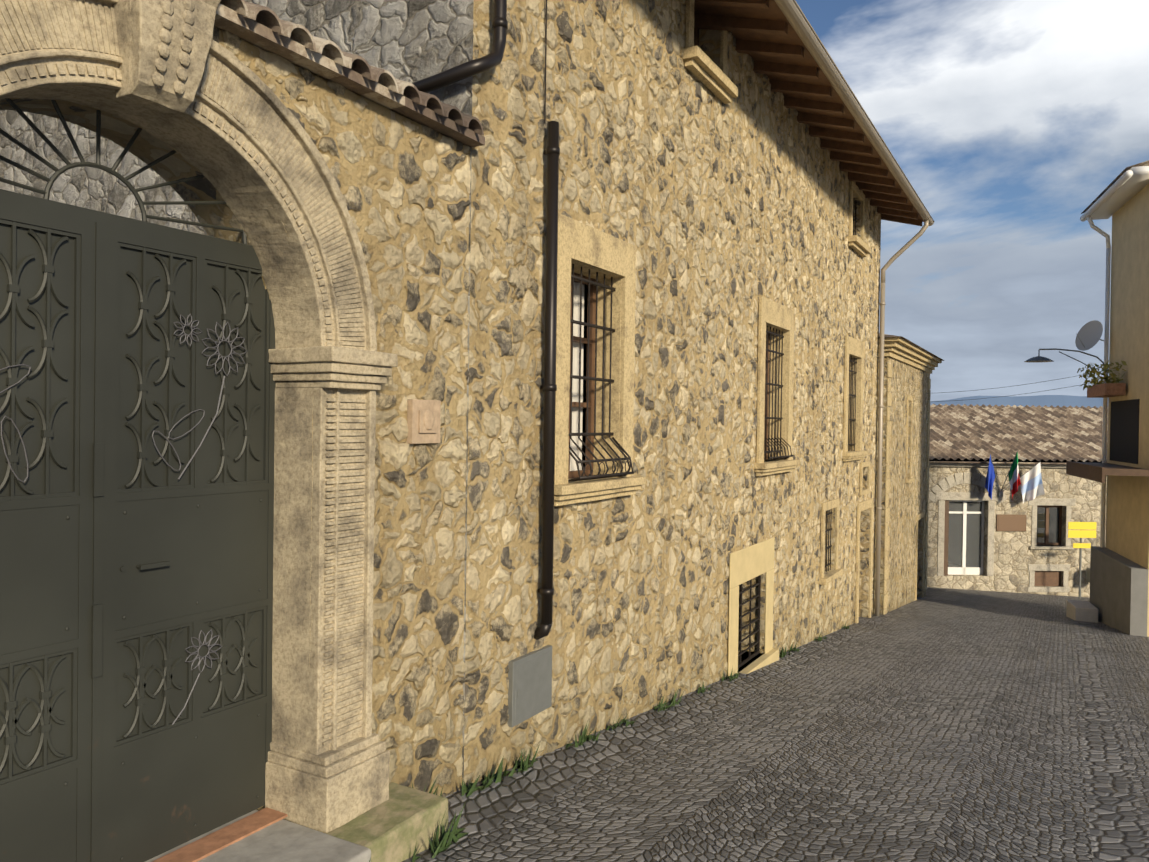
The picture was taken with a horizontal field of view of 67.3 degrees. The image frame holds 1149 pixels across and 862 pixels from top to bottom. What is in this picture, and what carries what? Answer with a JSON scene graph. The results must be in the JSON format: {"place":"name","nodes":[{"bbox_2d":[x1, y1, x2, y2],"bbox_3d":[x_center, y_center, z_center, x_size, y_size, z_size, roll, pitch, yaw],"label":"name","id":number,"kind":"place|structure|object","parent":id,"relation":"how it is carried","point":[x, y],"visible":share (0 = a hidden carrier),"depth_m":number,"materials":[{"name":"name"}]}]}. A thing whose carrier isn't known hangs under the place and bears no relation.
{"place":"outdoors","nodes":[
{"label":"outdoors","id":0,"kind":"place"},
{"bbox_2d":[568,28,769,478],"bbox_3d":[2.293,-1.149,11.029,0.054,6.800,10.430,1,1,30],"label":"window","id":1,"kind":"structure","parent":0,"point":[573,474],"depth_m":7.24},
{"bbox_2d":[570,282,583,470],"bbox_3d":[2.234,-0.475,11.064,0.024,1.610,10.310,1,1,30],"label":"curtain window","id":2,"kind":"structure","parent":1,"relation":"in","point":[575,382],"depth_m":7.16,"materials":[{"name":"white fabric"}]},
{"bbox_2d":[290,587,1148,861],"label":"street","id":3,"kind":"structure","parent":0,"point":[934,724],"depth_m":6.55,"materials":[{"name":"grey stone"}]},
{"bbox_2d":[0,25,470,810],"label":"gate wall","id":4,"kind":"structure","parent":3,"relation":"on","point":[146,147],"depth_m":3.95,"materials":[{"name":"stone"}]},
{"bbox_2d":[0,98,277,861],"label":"iron gate","id":5,"kind":"structure","parent":4,"relation":"attached to","point":[131,564],"depth_m":3.72,"materials":[{"name":"grey metal"}]},
{"bbox_2d":[0,314,246,724],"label":"metal flower decorations","id":6,"kind":"object","parent":5,"relation":"attached to","point":[185,468],"visible":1,"depth_m":3.99,"materials":[{"name":"grey paint"}]},
{"bbox_2d":[0,0,397,832],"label":"stone archway","id":7,"kind":"object","parent":4,"relation":"attached to","point":[312,782],"visible":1,"depth_m":4.25,"materials":[{"name":"stone"}]},
{"bbox_2d":[0,0,365,745],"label":"carved arch moulding","id":8,"kind":"object","parent":7,"relation":"attached to","point":[166,40],"visible":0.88,"depth_m":4.05,"materials":[{"name":"stone"}]},
{"bbox_2d":[214,0,484,146],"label":"roof tiles","id":9,"kind":"object","parent":4,"relation":"on","point":[267,29],"visible":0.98,"depth_m":4.23,"materials":[{"name":"beige ceramic"}]},
{"bbox_2d":[407,399,440,443],"bbox_3d":[-0.852,-0.054,4.952,0.069,0.250,0.250,1,1,30],"label":"stone plaque","id":10,"kind":"object","parent":4,"relation":"attached to","point":[423,419],"visible":1,"depth_m":4.91,"materials":[{"name":"beige stone"}]},
{"bbox_2d":[0,0,473,785],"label":"side wall","id":11,"kind":"structure","parent":3,"relation":"on","point":[410,40],"depth_m":5.97,"materials":[{"name":"grey stone"}]},
{"bbox_2d":[145,810,370,861],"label":"threshold step","id":12,"kind":"object","parent":3,"relation":"on","point":[283,840],"visible":0.35,"depth_m":3.98,"materials":[{"name":"grey stone"}]},
{"bbox_2d":[152,807,286,861],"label":"threshold","id":13,"kind":"object","parent":12,"relation":"on","point":[211,843],"depth_m":4.05,"materials":[{"name":"orange stone"}]},
{"bbox_2d":[311,782,448,861],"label":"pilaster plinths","id":14,"kind":"object","parent":3,"relation":"on","point":[399,823],"visible":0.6,"depth_m":4.35,"materials":[{"name":"stone"}]},
{"bbox_2d":[369,623,849,861],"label":"wall weeds","id":15,"kind":"object","parent":3,"relation":"on","point":[470,788],"depth_m":5.61,"materials":[{"name":"green plant"}]},
{"bbox_2d":[464,0,880,786],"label":"facade wall","id":16,"kind":"structure","parent":3,"relation":"on","point":[700,196],"depth_m":7.76,"materials":[{"name":"beige stone"}]},
{"bbox_2d":[412,0,559,639],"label":"downpipes","id":17,"kind":"object","parent":16,"relation":"attached to","point":[491,60],"visible":0.9,"depth_m":6.00,"materials":[{"name":"black metal"}]},
{"bbox_2d":[507,645,551,726],"bbox_3d":[-0.312,1.768,6.019,0.076,0.440,0.510,1,1,30],"label":"utility panel","id":18,"kind":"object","parent":16,"relation":"attached to","point":[530,685],"depth_m":5.96,"materials":[{"name":"grey metal"}]},
{"bbox_2d":[544,0,546,123],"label":"facade cable","id":19,"kind":"object","parent":16,"relation":"attached to","point":[545,64],"visible":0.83,"depth_m":6.03,"materials":[{"name":"grey metal"}]},
{"bbox_2d":[473,35,740,651],"bbox_3d":[2.296,0.573,11.371,0.001,10.350,13.200,1,1,30],"label":"interior","id":20,"kind":"object","parent":16,"relation":"in","point":[584,364],"depth_m":7.45,"materials":[{"name":"black"}]},
{"bbox_2d":[554,0,873,622],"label":"window surrounds","id":21,"kind":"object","parent":16,"relation":"attached to","point":[608,256],"depth_m":7.24,"materials":[{"name":"beige stone"}]},
{"bbox_2d":[568,199,856,573],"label":"window grilles","id":22,"kind":"object","parent":21,"relation":"attached to","point":[610,380],"depth_m":7.01,"materials":[{"name":"grey metal"}]},
{"bbox_2d":[694,0,923,225],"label":"roof eaves","id":23,"kind":"object","parent":16,"relation":"attached to","point":[768,39],"visible":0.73,"depth_m":10.45,"materials":[{"name":"brown wood"}]},
{"bbox_2d":[774,0,934,615],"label":"gutter and downspout","id":24,"kind":"object","parent":16,"relation":"attached to","point":[793,13],"visible":0.98,"depth_m":12.73,"materials":[{"name":"beige metal"}]},
{"bbox_2d":[568,29,880,671],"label":"facade reveals","id":25,"kind":"object","parent":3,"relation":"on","point":[709,43],"visible":0.15,"depth_m":13.99,"materials":[{"name":"beige stone"}]},
{"bbox_2d":[728,537,778,677],"bbox_3d":[2.029,2.145,10.348,0.400,1.580,1.690,1,1,30],"label":"window surround","id":26,"kind":"object","parent":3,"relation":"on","point":[746,564],"visible":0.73,"depth_m":10.22,"materials":[{"name":"beige stone"}]},
{"bbox_2d":[738,575,760,667],"bbox_3d":[2.053,2.266,10.335,0.024,1.020,1.050,1,1,30],"label":"basement grille","id":27,"kind":"object","parent":26,"relation":"in","point":[746,660],"visible":0.5,"depth_m":10.48,"materials":[{"name":"black metal"}]},
{"bbox_2d":[874,356,929,614],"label":"building wall","id":28,"kind":"structure","parent":3,"relation":"on","point":[907,503],"depth_m":19.17,"materials":[{"name":"beige stone"}]},
{"bbox_2d":[879,337,941,614],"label":"building trim","id":29,"kind":"structure","parent":28,"relation":"attached to","point":[902,350],"depth_m":19.05,"materials":[{"name":"beige stone"}]},
{"bbox_2d":[878,333,944,360],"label":"building roof","id":30,"kind":"structure","parent":29,"relation":"on","point":[887,335],"depth_m":17.89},
{"bbox_2d":[927,466,1106,596],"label":"stone wall","id":31,"kind":"structure","parent":3,"relation":"on","point":[1014,555],"depth_m":25.94,"materials":[{"name":"beige stone"}]},
{"bbox_2d":[944,500,948,575],"bbox_3d":[11.141,3.204,26.001,0.140,2.270,0.250,1,1,-2],"label":"door jamb","id":32,"kind":"object","parent":31,"relation":"attached to","point":[946,531],"visible":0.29,"depth_m":25.88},
{"bbox_2d":[948,500,983,574],"bbox_3d":[11.797,3.212,26.124,1.180,2.270,0.050,1,1,-2],"label":"door frame","id":33,"kind":"object","parent":31,"relation":"in","point":[963,570],"visible":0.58,"depth_m":26.11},
{"bbox_2d":[948,502,981,566],"bbox_3d":[11.797,3.212,26.128,1.180,2.270,0.001,1,1,-2],"label":"door glass","id":34,"kind":"object","parent":33,"relation":"in","point":[967,533],"depth_m":26.13,"materials":[{"name":"grey glass"}]},
{"bbox_2d":[985,455,994,499],"bbox_3d":[12.271,1.371,25.474,0.488,1.378,0.159,0,1,-43],"label":"flag","id":35,"kind":"object","parent":31,"relation":"attached to","point":[990,478],"visible":0.94,"depth_m":25.43,"materials":[{"name":"blue fabric"}]},
{"bbox_2d":[929,463,1075,591],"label":"stone trim","id":36,"kind":"structure","parent":31,"relation":"attached to","point":[941,495],"depth_m":25.87,"materials":[{"name":"beige stone"}]},
{"bbox_2d":[996,514,1025,530],"bbox_3d":[13.112,2.757,25.898,0.900,0.500,0.042,1,1,-2],"label":"wall plaque","id":37,"kind":"object","parent":31,"relation":"attached to","point":[1008,522],"visible":0.93,"depth_m":25.88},
{"bbox_2d":[1008,452,1017,481],"bbox_3d":[12.908,1.057,25.389,0.080,0.921,0.392,1,1,-12],"label":"flag","id":38,"kind":"object","parent":31,"relation":"attached to","point":[1013,467],"visible":0.9,"depth_m":25.39,"materials":[{"name":"green fabric"}]},
{"bbox_2d":[1009,465,1018,489],"bbox_3d":[12.941,1.342,25.407,0.110,0.858,0.368,1,1,-14],"label":"flag","id":39,"kind":"object","parent":31,"relation":"attached to","point":[1014,476],"visible":1,"depth_m":25.41,"materials":[{"name":"white fabric"}]},
{"bbox_2d":[990,451,1040,496],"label":"flagpoles","id":40,"kind":"object","parent":31,"relation":"attached to","point":[1000,493],"visible":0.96,"depth_m":25.64,"materials":[{"name":"grey metal"}]},
{"bbox_2d":[1011,474,1020,497],"bbox_3d":[12.987,1.628,25.375,0.138,0.794,0.393,1,1,-14],"label":"flag","id":41,"kind":"object","parent":31,"relation":"attached to","point":[1016,484],"visible":1,"depth_m":25.36,"materials":[{"name":"red fabric"}]},
{"bbox_2d":[929,404,1107,463],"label":"town hall roof tiles","id":42,"kind":"object","parent":31,"relation":"on","point":[1008,432],"visible":0.4,"depth_m":28.17,"materials":[{"name":"brown tile"}]},
{"bbox_2d":[1020,463,1040,486],"bbox_3d":[13.457,1.279,25.494,0.572,0.768,0.114,1,1,28],"label":"flag","id":43,"kind":"object","parent":31,"relation":"attached to","point":[1034,472],"visible":0.96,"depth_m":25.49,"materials":[{"name":"white fabric"}]},
{"bbox_2d":[1021,473,1042,494],"bbox_3d":[13.503,1.564,25.494,0.577,0.705,0.177,1,1,28],"label":"flag","id":44,"kind":"object","parent":31,"relation":"attached to","point":[1033,483],"visible":1,"depth_m":25.47,"materials":[{"name":"blue fabric"}]},
{"bbox_2d":[1022,483,1044,502],"bbox_3d":[13.559,1.850,25.487,0.586,0.642,0.229,1,1,28],"label":"flag","id":45,"kind":"object","parent":31,"relation":"attached to","point":[1033,494],"visible":1,"depth_m":25.48,"materials":[{"name":"white fabric"}]},
{"bbox_2d":[1034,505,1061,585],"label":"windows","id":46,"kind":"structure","parent":31,"relation":"in","point":[1047,578],"depth_m":26.18,"materials":[{"name":"brown wood"}]},
{"bbox_2d":[929,458,1106,566],"bbox_3d":[12.582,4.308,29.890,18.800,6.780,0.001,1,1,-2],"label":"dark town hall interior","id":47,"kind":"object","parent":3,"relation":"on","point":[957,546],"depth_m":29.92,"materials":[{"name":"black"}]},
{"bbox_2d":[1066,600,1097,622],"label":"stone block","id":48,"kind":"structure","parent":3,"relation":"on","point":[1085,611],"depth_m":18.63,"materials":[{"name":"grey stone"}]},
{"bbox_2d":[1078,520,1089,598],"bbox_3d":[15.138,3.765,25.467,1.151,2.330,0.408,1,1,-24],"label":"sign post","id":49,"kind":"object","parent":3,"relation":"on","point":[1087,569],"visible":0.33,"depth_m":25.07,"materials":[{"name":"grey metal"}]},
{"bbox_2d":[1068,522,1096,547],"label":"yellow road signs","id":50,"kind":"object","parent":49,"relation":"attached to","point":[1086,530],"visible":0.98,"depth_m":25.04,"materials":[{"name":"yellow metal"}]},
{"bbox_2d":[1090,546,1147,636],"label":"wall","id":51,"kind":"structure","parent":3,"relation":"on","point":[1118,591],"depth_m":17.36,"materials":[{"name":"grey concrete"}]},
{"bbox_2d":[1105,184,1148,636],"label":"building wall","id":52,"kind":"structure","parent":3,"relation":"on","point":[1127,517],"depth_m":17.71,"materials":[{"name":"beige paint"}]},
{"bbox_2d":[926,371,1110,401],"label":"overhead wires","id":53,"kind":"object","parent":52,"relation":"attached to","point":[1010,386],"visible":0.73,"depth_m":20.55,"materials":[{"name":"grey metal"}]},
{"bbox_2d":[1024,348,1103,371],"bbox_3d":[11.201,-1.574,19.767,1.617,0.636,0.620,1,1,19],"label":"wall street lamp","id":54,"kind":"object","parent":52,"relation":"attached to","point":[1038,358],"visible":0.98,"depth_m":19.71,"materials":[{"name":"grey metal"}]},
{"bbox_2d":[1075,320,1103,350],"bbox_3d":[11.658,-2.156,19.466,0.609,0.700,0.522,1,1,28],"label":"satellite dish","id":55,"kind":"object","parent":52,"relation":"attached to","point":[1089,335],"visible":0.96,"depth_m":19.53,"materials":[{"name":"grey metal"}]},
{"bbox_2d":[1087,383,1125,397],"bbox_3d":[11.537,-0.875,18.745,0.370,0.250,1.620,1,1,19],"label":"planter box","id":56,"kind":"object","parent":52,"relation":"attached to","point":[1109,390],"visible":0.86,"depth_m":18.04,"materials":[{"name":"ceramic"}]},
{"bbox_2d":[1077,360,1126,389],"bbox_3d":[11.458,-1.203,18.791,0.663,0.626,1.733,1,1,19],"label":"planter foliage","id":57,"kind":"object","parent":56,"relation":"in","point":[1092,373],"visible":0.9,"depth_m":18.56,"materials":[{"name":"green plant"}]},
{"bbox_2d":[1066,461,1148,482],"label":"canopy","id":58,"kind":"object","parent":52,"relation":"attached to","point":[1096,472],"visible":1,"depth_m":17.27,"materials":[{"name":"brown wood"}]},
{"bbox_2d":[1080,166,1148,547],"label":"gutter downspout","id":59,"kind":"object","parent":52,"relation":"attached to","point":[1123,189],"visible":0.96,"depth_m":19.28,"materials":[{"name":"white paint"}]},
{"bbox_2d":[1081,160,1148,213],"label":"building roof","id":60,"kind":"structure","parent":52,"relation":"on","point":[1145,163],"depth_m":17.10,"materials":[{"name":"tile"}]},
{"bbox_2d":[1110,399,1139,463],"bbox_3d":[11.591,0.007,18.166,0.061,1.300,2.150,1,1,19],"label":"window","id":61,"kind":"structure","parent":52,"relation":"attached to","point":[1124,430],"depth_m":18.07,"materials":[{"name":"black glass"}]},
{"bbox_2d":[795,0,1148,400],"label":"sky","id":62,"kind":"structure","parent":0,"point":[1007,120],"materials":[{"name":"blue"}]},
{"bbox_2d":[930,395,1102,407],"bbox_3d":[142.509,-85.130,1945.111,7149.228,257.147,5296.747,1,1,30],"label":"mountain ridge","id":63,"kind":"structure","parent":0,"point":[1054,401],"depth_m":3879.34,"materials":[{"name":"blue"}]}
]}

